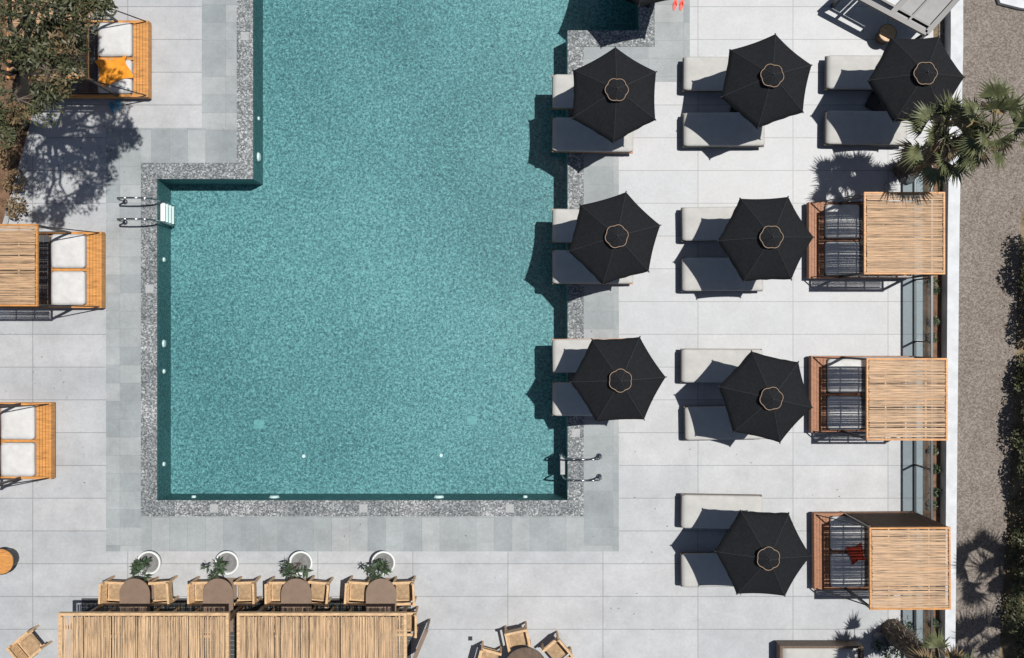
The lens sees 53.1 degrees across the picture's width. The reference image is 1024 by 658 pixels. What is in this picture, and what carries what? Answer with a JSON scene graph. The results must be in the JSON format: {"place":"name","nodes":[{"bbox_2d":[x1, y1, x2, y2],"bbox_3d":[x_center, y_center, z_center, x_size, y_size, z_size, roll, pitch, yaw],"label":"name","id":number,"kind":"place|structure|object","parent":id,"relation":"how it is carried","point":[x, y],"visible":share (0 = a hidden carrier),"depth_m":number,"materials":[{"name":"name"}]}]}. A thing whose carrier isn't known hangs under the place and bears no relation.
{"place":"outdoors","nodes":[
{"label":"outdoors","id":0,"kind":"place"},
{"bbox_2d":[0,0,932,657],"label":"pool deck paving","id":1,"kind":"structure","parent":0,"point":[52,532],"depth_m":25.00,"materials":[{"name":"grey tile"}]},
{"bbox_2d":[0,548,18,574],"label":"side table","id":2,"kind":"object","parent":1,"relation":"on","point":[9,558],"visible":1,"depth_m":24.55,"materials":[{"name":"orange wood"}]},
{"bbox_2d":[0,0,42,223],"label":"soil bed","id":3,"kind":"object","parent":1,"relation":"on","point":[4,193],"visible":0.25,"depth_m":24.99,"materials":[{"name":"brown soil"}]},
{"bbox_2d":[0,125,28,219],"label":"shrub","id":4,"kind":"object","parent":3,"relation":"on","point":[8,188],"visible":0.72,"depth_m":24.68,"materials":[{"name":"green plant"}]},
{"bbox_2d":[0,0,117,148],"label":"olive tree","id":5,"kind":"object","parent":3,"relation":"on","point":[54,38],"visible":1,"depth_m":18.42,"materials":[{"name":"green plant"}]},
{"bbox_2d":[2,81,43,223],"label":"kerb","id":6,"kind":"structure","parent":1,"relation":"on","point":[27,146],"depth_m":24.94,"materials":[{"name":"grey concrete"}]},
{"bbox_2d":[0,402,54,485],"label":"bamboo cabana","id":7,"kind":"object","parent":1,"relation":"on","point":[27,440],"visible":1,"depth_m":24.61,"materials":[{"name":"orange wood"}]},
{"bbox_2d":[6,625,52,657],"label":"dining chair","id":8,"kind":"object","parent":1,"relation":"on","point":[29,643],"visible":1,"depth_m":24.56,"materials":[{"name":"brown wood"}]},
{"bbox_2d":[0,224,104,307],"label":"bamboo cabana","id":9,"kind":"object","parent":1,"relation":"on","point":[57,268],"visible":1,"depth_m":24.58,"materials":[{"name":"orange wood"}]},
{"bbox_2d":[7,0,150,99],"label":"bamboo cabana","id":10,"kind":"object","parent":1,"relation":"on","point":[118,39],"visible":0.37,"depth_m":24.63,"materials":[{"name":"orange wood"}]},
{"bbox_2d":[95,55,132,86],"bbox_3d":[-9.544,-6.193,24.534,0.839,0.030,0.667,-14,90,0],"label":"orange towel","id":11,"kind":"object","parent":10,"relation":"on","point":[112,71],"visible":0.97,"depth_m":24.53,"materials":[{"name":"orange fabric"}]},
{"bbox_2d":[109,99,120,112],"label":"flip flops","id":12,"kind":"object","parent":1,"relation":"on","point":[111,105],"visible":1,"depth_m":24.98,"materials":[{"name":"blue rubber"}]},
{"bbox_2d":[98,575,133,606],"bbox_3d":[-9.495,6.291,24.567,0.532,0.805,0.560,2,90,0],"label":"dining chair","id":13,"kind":"object","parent":1,"relation":"on","point":[113,587],"visible":0.8,"depth_m":24.50,"materials":[{"name":"brown wood"}]},
{"bbox_2d":[129,551,160,580],"bbox_3d":[-8.812,5.683,24.493,0.702,1.006,0.678,0,90,0],"label":"potted plant","id":14,"kind":"object","parent":1,"relation":"on","point":[147,563],"visible":1,"depth_m":24.63,"materials":[{"name":"green plant"}]},
{"bbox_2d":[148,575,178,605],"bbox_3d":[-8.369,6.291,24.567,0.532,0.805,0.560,-4,90,0],"label":"dining chair","id":15,"kind":"object","parent":1,"relation":"on","point":[163,590],"visible":1,"depth_m":24.53,"materials":[{"name":"brown wood"}]},
{"bbox_2d":[187,576,218,606],"bbox_3d":[-7.404,6.292,24.567,0.532,0.805,0.560,-1,90,0],"label":"dining chair","id":16,"kind":"object","parent":1,"relation":"on","point":[195,587],"visible":0.75,"depth_m":24.48,"materials":[{"name":"brown wood"}]},
{"bbox_2d":[201,551,238,578],"bbox_3d":[-6.964,5.670,24.487,0.784,1.018,0.580,-19,90,0],"label":"potted plant","id":17,"kind":"object","parent":1,"relation":"on","point":[226,563],"visible":1,"depth_m":24.63,"materials":[{"name":"green plant"}]},
{"bbox_2d":[81,598,410,657],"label":"slatted deck floor","id":18,"kind":"structure","parent":1,"relation":"on","point":[181,602],"depth_m":24.97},
{"bbox_2d":[99,607,122,638],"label":"dining chair","id":19,"kind":"object","parent":18,"relation":"on","point":[112,609],"visible":0.1,"depth_m":24.52,"materials":[{"name":"brown wood"}]},
{"bbox_2d":[119,578,154,631],"bbox_3d":[-8.938,6.540,24.610,0.720,0.720,1.260,0,90,0],"label":"dining table","id":20,"kind":"object","parent":18,"relation":"on","point":[136,594],"visible":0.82,"depth_m":24.25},
{"bbox_2d":[58,601,248,657],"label":"reed pergola","id":21,"kind":"object","parent":18,"relation":"on","point":[129,627],"visible":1,"depth_m":22.64,"materials":[{"name":"brown wood"}]},
{"bbox_2d":[153,606,180,637],"bbox_3d":[-8.317,7.024,24.567,0.532,0.805,0.560,0,90,0],"label":"dining chair","id":22,"kind":"object","parent":18,"relation":"on","point":[160,607],"visible":0.16,"depth_m":24.54,"materials":[{"name":"brown wood"}]},
{"bbox_2d":[188,607,213,638],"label":"dining chair","id":23,"kind":"object","parent":18,"relation":"on","point":[197,609],"visible":0.14,"depth_m":24.52,"materials":[{"name":"brown wood"}]},
{"bbox_2d":[203,578,236,631],"bbox_3d":[-6.963,6.540,24.610,0.720,0.720,1.260,0,90,0],"label":"dining table","id":24,"kind":"object","parent":18,"relation":"on","point":[219,594],"visible":0.85,"depth_m":24.25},
{"bbox_2d":[236,606,261,635],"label":"dining chair","id":25,"kind":"object","parent":18,"relation":"on","point":[246,619],"visible":0.1,"depth_m":24.54,"materials":[{"name":"brown wood"}]},
{"bbox_2d":[265,607,284,637],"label":"dining chair","id":26,"kind":"object","parent":18,"relation":"on","point":[273,609],"visible":0.17,"depth_m":24.40,"materials":[{"name":"brown wood"}]},
{"bbox_2d":[281,578,311,631],"bbox_3d":[-5.110,6.540,24.610,0.720,0.720,1.260,0,90,0],"label":"dining table","id":27,"kind":"object","parent":18,"relation":"on","point":[296,594],"visible":0.78,"depth_m":24.25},
{"bbox_2d":[309,606,334,637],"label":"dining chair","id":28,"kind":"object","parent":18,"relation":"on","point":[331,610],"visible":0.16,"depth_m":24.55,"materials":[{"name":"brown wood"}]},
{"bbox_2d":[237,601,409,657],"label":"reed pergola","id":29,"kind":"object","parent":18,"relation":"on","point":[348,626],"visible":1,"depth_m":22.64,"materials":[{"name":"brown wood"}]},
{"bbox_2d":[347,607,365,637],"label":"dining chair","id":30,"kind":"object","parent":18,"relation":"on","point":[351,609],"visible":0.12,"depth_m":24.54,"materials":[{"name":"brown wood"}]},
{"bbox_2d":[366,578,395,631],"bbox_3d":[-3.100,6.540,24.610,0.720,0.720,1.260,0,90,0],"label":"dining table","id":31,"kind":"object","parent":18,"relation":"on","point":[380,594],"visible":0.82,"depth_m":24.25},
{"bbox_2d":[396,606,418,637],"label":"dining chair","id":32,"kind":"object","parent":18,"relation":"on","point":[412,621],"visible":0.65,"depth_m":24.54,"materials":[{"name":"brown wood"}]},
{"bbox_2d":[234,576,261,606],"bbox_3d":[-6.347,6.291,24.567,0.532,0.805,0.560,-2,90,0],"label":"dining chair","id":33,"kind":"object","parent":1,"relation":"on","point":[247,590],"visible":1,"depth_m":24.53,"materials":[{"name":"brown wood"}]},
{"bbox_2d":[264,576,293,606],"bbox_3d":[-5.574,6.292,24.567,0.532,0.805,0.560,-1,90,0],"label":"dining chair","id":34,"kind":"object","parent":1,"relation":"on","point":[276,586],"visible":0.76,"depth_m":24.51,"materials":[{"name":"brown wood"}]},
{"bbox_2d":[280,551,312,579],"bbox_3d":[-5.116,5.671,24.479,0.789,1.034,0.654,0,90,0],"label":"potted plant","id":35,"kind":"object","parent":1,"relation":"on","point":[299,563],"visible":1,"depth_m":24.63,"materials":[{"name":"green plant"}]},
{"bbox_2d":[308,575,333,607],"bbox_3d":[-4.605,6.293,24.567,0.532,0.805,0.560,5,90,0],"label":"dining chair","id":36,"kind":"object","parent":1,"relation":"on","point":[320,589],"visible":0.94,"depth_m":24.53,"materials":[{"name":"brown wood"}]},
{"bbox_2d":[344,575,370,605],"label":"dining chair","id":37,"kind":"object","parent":1,"relation":"on","point":[357,589],"visible":0.92,"depth_m":24.53,"materials":[{"name":"brown wood"}]},
{"bbox_2d":[363,551,394,579],"bbox_3d":[-3.151,5.700,24.499,0.734,0.994,0.636,-32,90,0],"label":"potted plant","id":38,"kind":"object","parent":1,"relation":"on","point":[382,562],"visible":1,"depth_m":24.45,"materials":[{"name":"green plant"}]},
{"bbox_2d":[145,0,638,512],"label":"swimming pool","id":39,"kind":"structure","parent":1,"relation":"in","point":[361,294],"depth_m":26.00,"materials":[{"name":"liquid"}]},
{"bbox_2d":[117,197,173,226],"bbox_3d":[-8.988,-2.857,25.024,0.998,1.612,0.616,0,90,0],"label":"pool ladder","id":40,"kind":"object","parent":39,"relation":"attached to","point":[167,212],"visible":1,"depth_m":25.05,"materials":[{"name":"silver metal"}]},
{"bbox_2d":[559,451,601,481],"bbox_3d":[1.684,3.339,25.024,0.998,1.612,0.616,0,90,0],"label":"pool ladder","id":41,"kind":"object","parent":39,"relation":"attached to","point":[562,457],"visible":1,"depth_m":24.93,"materials":[{"name":"silver metal"}]},
{"bbox_2d":[106,0,689,550],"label":"stone tile border","id":42,"kind":"object","parent":1,"relation":"on","point":[214,140],"visible":0.8,"depth_m":25.00,"materials":[{"name":"grey stone"}]},
{"bbox_2d":[567,191,660,285],"bbox_3d":[2.280,-2.019,23.573,1.900,2.846,2.189,14,90,0],"label":"patio umbrella","id":43,"kind":"object","parent":42,"relation":"on","point":[614,238],"visible":1,"depth_m":22.63,"materials":[{"name":"black fabric"}]},
{"bbox_2d":[571,46,656,143],"bbox_3d":[2.280,-5.211,23.573,1.900,2.846,2.189,1,90,0],"label":"patio umbrella","id":44,"kind":"object","parent":42,"relation":"on","point":[614,94],"visible":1,"depth_m":22.63,"materials":[{"name":"black fabric"}]},
{"bbox_2d":[569,336,666,422],"bbox_3d":[2.361,1.124,23.573,1.900,2.846,2.189,27,90,0],"label":"patio umbrella","id":45,"kind":"object","parent":42,"relation":"on","point":[616,379],"visible":1,"depth_m":22.63,"materials":[{"name":"black fabric"}]},
{"bbox_2d":[673,0,683,10],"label":"flip flops","id":46,"kind":"object","parent":42,"relation":"on","point":[681,5],"visible":1,"depth_m":24.98,"materials":[{"name":"red rubber"}]},
{"bbox_2d":[141,0,654,515],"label":"pool coping","id":47,"kind":"object","parent":1,"relation":"on","point":[579,42],"visible":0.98,"depth_m":24.98,"materials":[{"name":"grey stone"}]},
{"bbox_2d":[552,74,573,109],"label":"sun lounger","id":48,"kind":"object","parent":47,"relation":"on","point":[562,92],"visible":0.2,"depth_m":24.59,"materials":[{"name":"white fabric"}]},
{"bbox_2d":[552,209,578,242],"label":"sun lounger","id":49,"kind":"object","parent":47,"relation":"on","point":[564,221],"visible":0.26,"depth_m":24.59,"materials":[{"name":"white fabric"}]},
{"bbox_2d":[552,382,591,415],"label":"sun lounger","id":50,"kind":"object","parent":47,"relation":"on","point":[567,399],"visible":0.27,"depth_m":24.59,"materials":[{"name":"white fabric"}]},
{"bbox_2d":[552,338,623,372],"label":"sun lounger","id":51,"kind":"object","parent":47,"relation":"on","point":[568,355],"visible":0.45,"depth_m":24.59,"materials":[{"name":"white fabric"}]},
{"bbox_2d":[552,250,632,283],"bbox_3d":[1.950,-1.494,24.780,1.960,0.396,0.820,0,90,0],"label":"sun lounger","id":52,"kind":"object","parent":47,"relation":"on","point":[568,268],"visible":0.49,"depth_m":24.59,"materials":[{"name":"white fabric"}]},
{"bbox_2d":[552,117,633,153],"bbox_3d":[1.950,-4.674,24.780,1.960,0.396,0.820,1,90,0],"label":"sun lounger","id":53,"kind":"object","parent":47,"relation":"on","point":[569,135],"visible":0.66,"depth_m":24.59,"materials":[{"name":"white fabric"}]},
{"bbox_2d":[625,0,665,7],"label":"patio umbrella","id":54,"kind":"object","parent":47,"relation":"on","point":[644,3],"visible":1,"depth_m":22.81,"materials":[{"name":"black fabric"}]},
{"bbox_2d":[393,576,416,606],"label":"dining chair","id":55,"kind":"object","parent":1,"relation":"on","point":[405,590],"visible":0.99,"depth_m":24.54,"materials":[{"name":"brown wood"}]},
{"bbox_2d":[413,619,430,657],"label":"wooden fence","id":56,"kind":"object","parent":1,"relation":"on","point":[420,644],"visible":1,"depth_m":24.07,"materials":[{"name":"brown wood"}]},
{"bbox_2d":[478,641,501,657],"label":"dining chair","id":57,"kind":"object","parent":1,"relation":"on","point":[485,652],"visible":1,"depth_m":24.56,"materials":[{"name":"brown wood"}]},
{"bbox_2d":[504,621,530,652],"bbox_3d":[0.137,7.411,24.593,0.560,0.805,0.532,-12,90,0],"label":"dining chair","id":58,"kind":"object","parent":1,"relation":"on","point":[517,637],"visible":1,"depth_m":24.56,"materials":[{"name":"brown wood"}]},
{"bbox_2d":[506,647,543,657],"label":"dining table","id":59,"kind":"object","parent":1,"relation":"on","point":[524,652],"visible":1,"depth_m":24.25,"materials":[{"name":"brown wood"}]},
{"bbox_2d":[541,631,573,657],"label":"dining chair","id":60,"kind":"object","parent":1,"relation":"on","point":[556,647],"visible":1,"depth_m":24.56,"materials":[{"name":"brown wood"}]},
{"bbox_2d":[682,57,727,91],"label":"sun lounger","id":61,"kind":"object","parent":1,"relation":"on","point":[703,74],"visible":0.48,"depth_m":24.59,"materials":[{"name":"white fabric"}]},
{"bbox_2d":[680,552,733,586],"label":"sun lounger","id":62,"kind":"object","parent":1,"relation":"on","point":[702,569],"visible":0.49,"depth_m":24.59,"materials":[{"name":"white fabric"}]},
{"bbox_2d":[681,207,735,241],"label":"sun lounger","id":63,"kind":"object","parent":1,"relation":"on","point":[703,223],"visible":0.48,"depth_m":24.59,"materials":[{"name":"white fabric"}]},
{"bbox_2d":[680,493,762,528],"bbox_3d":[5.052,4.402,24.780,1.960,0.396,0.820,1,90,0],"label":"sun lounger","id":64,"kind":"object","parent":1,"relation":"on","point":[710,511],"visible":0.85,"depth_m":24.59,"materials":[{"name":"white fabric"}]},
{"bbox_2d":[680,349,762,382],"bbox_3d":[5.052,0.887,24.780,1.960,0.396,0.820,0,90,0],"label":"sun lounger","id":65,"kind":"object","parent":1,"relation":"on","point":[708,365],"visible":0.66,"depth_m":24.59,"materials":[{"name":"white fabric"}]},
{"bbox_2d":[681,257,762,291],"bbox_3d":[5.069,-1.318,24.780,1.960,0.396,0.820,0,90,0],"label":"sun lounger","id":66,"kind":"object","parent":1,"relation":"on","point":[709,274],"visible":0.73,"depth_m":24.59,"materials":[{"name":"white fabric"}]},
{"bbox_2d":[682,112,764,147],"bbox_3d":[5.104,-4.806,24.780,1.960,0.396,0.820,0,90,0],"label":"sun lounger","id":67,"kind":"object","parent":1,"relation":"on","point":[717,129],"visible":0.91,"depth_m":24.59,"materials":[{"name":"white fabric"}]},
{"bbox_2d":[683,405,764,439],"bbox_3d":[5.140,2.258,24.780,1.960,0.396,0.820,-1,90,0],"label":"sun lounger","id":68,"kind":"object","parent":1,"relation":"on","point":[712,422],"visible":0.61,"depth_m":24.59,"materials":[{"name":"white fabric"}]},
{"bbox_2d":[714,510,811,596],"bbox_3d":[5.586,5.000,23.573,1.900,2.846,2.189,33,90,0],"label":"patio umbrella","id":69,"kind":"object","parent":1,"relation":"on","point":[763,552],"visible":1,"depth_m":22.64,"materials":[{"name":"black fabric"}]},
{"bbox_2d":[718,350,812,443],"bbox_3d":[5.651,1.515,23.573,1.900,2.846,2.189,43,90,0],"label":"patio umbrella","id":70,"kind":"object","parent":1,"relation":"on","point":[764,396],"visible":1,"depth_m":22.63,"materials":[{"name":"black fabric"}]},
{"bbox_2d":[720,33,811,129],"bbox_3d":[5.667,-5.521,23.573,1.900,2.846,2.189,11,90,0],"label":"patio umbrella","id":71,"kind":"object","parent":1,"relation":"on","point":[765,81],"visible":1,"depth_m":22.64,"materials":[{"name":"black fabric"}]},
{"bbox_2d":[717,196,814,281],"bbox_3d":[5.651,-2.003,23.573,1.900,2.846,2.189,28,90,0],"label":"patio umbrella","id":72,"kind":"object","parent":1,"relation":"on","point":[764,239],"visible":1,"depth_m":22.63,"materials":[{"name":"black fabric"}]},
{"bbox_2d":[776,641,863,657],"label":"outdoor daybed","id":73,"kind":"object","parent":1,"relation":"on","point":[819,649],"visible":1,"depth_m":24.61,"materials":[{"name":"white fabric"}]},
{"bbox_2d":[824,55,881,90],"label":"sun lounger","id":74,"kind":"object","parent":1,"relation":"on","point":[848,72],"visible":0.63,"depth_m":24.59,"materials":[{"name":"white fabric"}]},
{"bbox_2d":[824,111,906,146],"bbox_3d":[8.531,-4.841,24.780,1.960,0.396,0.820,1,90,0],"label":"sun lounger","id":75,"kind":"object","parent":1,"relation":"on","point":[861,128],"visible":0.91,"depth_m":24.59,"materials":[{"name":"white fabric"}]},
{"bbox_2d":[806,192,944,278],"bbox_3d":[8.421,-2.143,23.939,2.520,2.121,1.840,0,90,0],"label":"bamboo cabana","id":76,"kind":"object","parent":1,"relation":"on","point":[864,239],"visible":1,"depth_m":22.89,"materials":[{"name":"brown wood"}]},
{"bbox_2d":[809,356,947,440],"bbox_3d":[8.474,1.571,23.940,2.520,2.121,1.840,0,90,0],"label":"bamboo cabana","id":77,"kind":"object","parent":1,"relation":"on","point":[873,396],"visible":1,"depth_m":22.89,"materials":[{"name":"brown wood"}]},
{"bbox_2d":[873,632,886,644],"bbox_3d":[8.996,7.541,24.940,0.404,0.240,0.323,0,90,0],"label":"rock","id":78,"kind":"object","parent":1,"relation":"on","point":[879,637],"visible":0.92,"depth_m":24.85,"materials":[{"name":"grey stone"}]},
{"bbox_2d":[811,511,950,609],"bbox_3d":[8.546,5.350,23.939,2.520,2.121,1.854,0,90,0],"label":"bamboo cabana","id":79,"kind":"object","parent":1,"relation":"on","point":[893,563],"visible":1,"depth_m":22.90,"materials":[{"name":"brown wood"}]},
{"bbox_2d":[846,543,865,564],"bbox_3d":[8.246,5.386,24.535,0.392,0.032,0.456,-17,90,0],"label":"red towel","id":80,"kind":"object","parent":79,"relation":"on","point":[855,553],"visible":1,"depth_m":24.53,"materials":[{"name":"red fabric"}]},
{"bbox_2d":[875,24,896,43],"bbox_3d":[9.013,-7.102,24.773,0.442,0.446,0.445,0,90,0],"label":"side table","id":81,"kind":"object","parent":1,"relation":"on","point":[885,33],"visible":0.89,"depth_m":24.55,"materials":[{"name":"brown wood"}]},
{"bbox_2d":[871,620,916,657],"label":"shrub","id":82,"kind":"object","parent":1,"relation":"on","point":[908,626],"visible":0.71,"depth_m":24.78,"materials":[{"name":"green plant"}]},
{"bbox_2d":[831,0,958,38],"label":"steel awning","id":83,"kind":"object","parent":1,"relation":"on","point":[923,18],"visible":0.89,"depth_m":23.91,"materials":[{"name":"white metal"}]},
{"bbox_2d":[900,174,915,183],"bbox_3d":[9.655,-3.694,24.940,0.414,0.248,0.357,0,90,0],"label":"rock","id":84,"kind":"object","parent":1,"relation":"on","point":[906,181],"visible":0.56,"depth_m":24.88,"materials":[{"name":"grey stone"}]},
{"bbox_2d":[865,36,964,122],"bbox_3d":[9.006,-5.570,23.573,1.900,2.846,2.189,28,90,0],"label":"patio umbrella","id":85,"kind":"object","parent":1,"relation":"on","point":[906,75],"visible":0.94,"depth_m":22.63,"materials":[{"name":"black fabric"}]},
{"bbox_2d":[913,165,932,652],"bbox_3d":[9.821,5.481,24.469,0.060,1.058,19.395,0,90,0],"label":"glass fence","id":86,"kind":"object","parent":1,"relation":"on","point":[930,469],"visible":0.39,"depth_m":24.04,"materials":[{"name":"clear glass"}]},
{"bbox_2d":[880,618,977,657],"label":"fan palm","id":87,"kind":"object","parent":1,"relation":"on","point":[901,638],"visible":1,"depth_m":23.41,"materials":[{"name":"green plant"}]},
{"bbox_2d":[890,73,1023,193],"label":"fan palm","id":88,"kind":"object","parent":1,"relation":"on","point":[917,159],"visible":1,"depth_m":21.14,"materials":[{"name":"green plant"}]},
{"bbox_2d":[933,24,1023,657],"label":"ground","id":89,"kind":"structure","parent":0,"point":[1013,522],"depth_m":25.03,"materials":[{"name":"brown soil"}]},
{"bbox_2d":[1001,527,1023,657],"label":"shrub","id":90,"kind":"object","parent":89,"relation":"on","point":[1017,589],"visible":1,"depth_m":24.67,"materials":[{"name":"green plant"}]},
{"bbox_2d":[1010,237,1023,513],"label":"hedge","id":91,"kind":"object","parent":89,"relation":"on","point":[1018,380],"visible":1,"depth_m":24.56,"materials":[{"name":"green plant"}]},
{"bbox_2d":[938,0,1023,657],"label":"gravel road","id":92,"kind":"structure","parent":0,"point":[993,43],"depth_m":25.02,"materials":[{"name":"grey gravel"}]},
{"bbox_2d":[923,164,942,657],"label":"planting bed","id":93,"kind":"object","parent":92,"relation":"on","point":[937,299],"depth_m":24.99,"materials":[{"name":"soil"}]},
{"bbox_2d":[927,277,941,649],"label":"ground plants","id":94,"kind":"object","parent":93,"relation":"on","point":[936,468],"visible":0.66,"depth_m":24.86,"materials":[{"name":"green plant"}]},
{"bbox_2d":[939,0,962,657],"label":"white wall","id":95,"kind":"structure","parent":92,"relation":"on","point":[953,32],"depth_m":24.65,"materials":[{"name":"white paint"}]},
{"bbox_2d":[997,0,1023,9],"bbox_3d":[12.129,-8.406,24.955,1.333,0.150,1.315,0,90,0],"label":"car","id":96,"kind":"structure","parent":92,"relation":"on","point":[1017,4],"depth_m":24.88,"materials":[{"name":"white metal"}]}
]}

